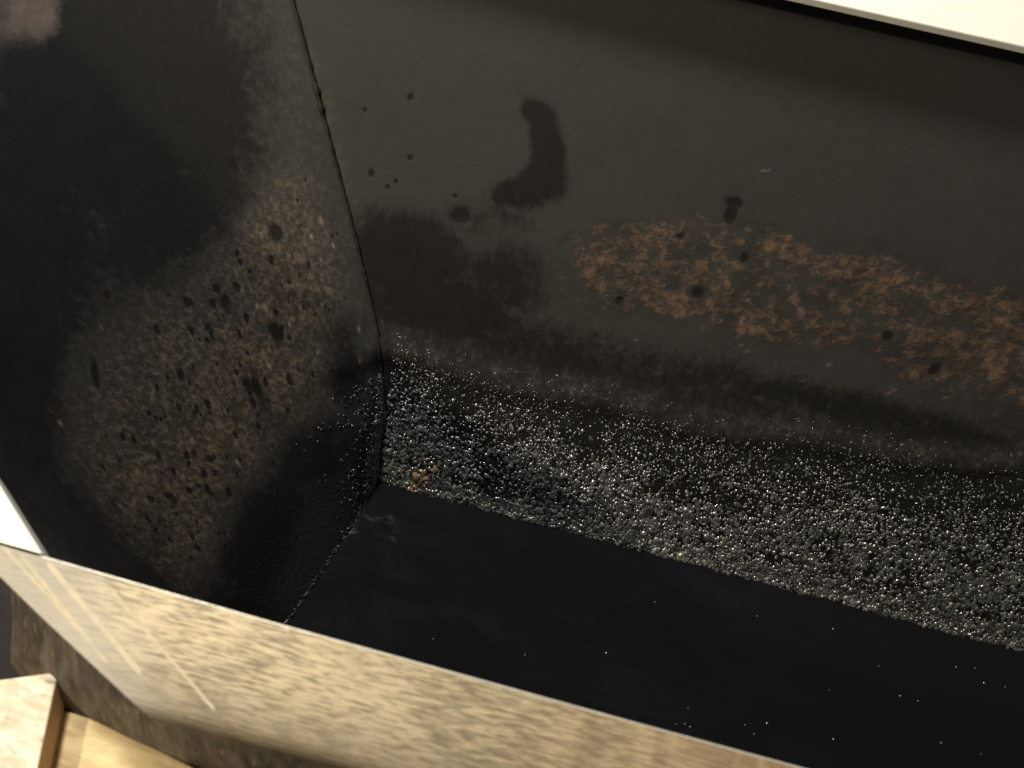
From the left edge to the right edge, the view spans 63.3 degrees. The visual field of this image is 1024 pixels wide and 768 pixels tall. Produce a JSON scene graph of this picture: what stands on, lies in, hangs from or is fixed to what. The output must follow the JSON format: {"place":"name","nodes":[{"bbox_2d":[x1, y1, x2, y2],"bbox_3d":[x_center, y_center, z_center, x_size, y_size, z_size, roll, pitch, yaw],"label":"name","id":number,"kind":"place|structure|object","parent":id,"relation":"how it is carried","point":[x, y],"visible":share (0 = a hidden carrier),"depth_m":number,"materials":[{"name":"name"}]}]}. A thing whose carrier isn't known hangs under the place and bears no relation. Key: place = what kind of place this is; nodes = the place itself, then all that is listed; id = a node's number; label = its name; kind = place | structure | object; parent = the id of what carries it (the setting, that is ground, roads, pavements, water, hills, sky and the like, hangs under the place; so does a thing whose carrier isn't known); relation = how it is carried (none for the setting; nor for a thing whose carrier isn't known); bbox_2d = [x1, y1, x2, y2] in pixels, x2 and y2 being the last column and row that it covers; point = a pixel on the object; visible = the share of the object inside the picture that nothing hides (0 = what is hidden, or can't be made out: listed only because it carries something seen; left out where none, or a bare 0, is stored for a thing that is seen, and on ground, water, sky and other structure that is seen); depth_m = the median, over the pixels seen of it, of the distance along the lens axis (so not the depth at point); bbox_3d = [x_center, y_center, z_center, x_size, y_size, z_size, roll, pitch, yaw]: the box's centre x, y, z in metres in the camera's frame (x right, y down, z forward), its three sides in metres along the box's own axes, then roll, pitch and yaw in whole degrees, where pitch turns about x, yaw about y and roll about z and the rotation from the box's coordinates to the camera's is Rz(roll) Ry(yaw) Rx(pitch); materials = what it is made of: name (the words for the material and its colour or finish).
{"place":"outdoors","nodes":[
{"label":"outdoors","id":0,"kind":"place"},
{"bbox_2d":[0,577,20,679],"bbox_3d":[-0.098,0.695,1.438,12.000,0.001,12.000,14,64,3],"label":"floor","id":1,"kind":"structure","parent":0,"point":[7,670],"depth_m":1.50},
{"bbox_2d":[52,710,194,767],"bbox_3d":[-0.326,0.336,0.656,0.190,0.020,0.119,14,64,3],"label":"plank","id":2,"kind":"object","parent":1,"relation":"on","point":[84,742],"visible":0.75,"depth_m":0.67,"materials":[{"name":"beige wood"}]},
{"bbox_2d":[0,674,64,767],"bbox_3d":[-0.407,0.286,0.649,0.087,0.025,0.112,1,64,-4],"label":"wooden block","id":3,"kind":"object","parent":2,"relation":"on","point":[31,711],"depth_m":0.65,"materials":[{"name":"beige wood"}]},
{"bbox_2d":[0,0,1023,767],"bbox_3d":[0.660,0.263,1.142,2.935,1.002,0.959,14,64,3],"label":"steel tank","id":4,"kind":"object","parent":1,"relation":"on","point":[244,244],"visible":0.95,"depth_m":1.08,"materials":[{"name":"black metal"}]},
{"bbox_2d":[283,336,1023,651],"bbox_3d":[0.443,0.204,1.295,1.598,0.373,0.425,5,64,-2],"label":"droplets","id":5,"kind":"object","parent":4,"relation":"attached to","point":[717,560],"visible":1,"depth_m":1.37},
{"bbox_2d":[288,482,1023,767],"bbox_3d":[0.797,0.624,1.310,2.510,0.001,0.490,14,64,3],"label":"water","id":6,"kind":"structure","parent":4,"relation":"in","point":[481,594],"depth_m":1.37,"materials":[{"name":"black liquid"}]}
]}

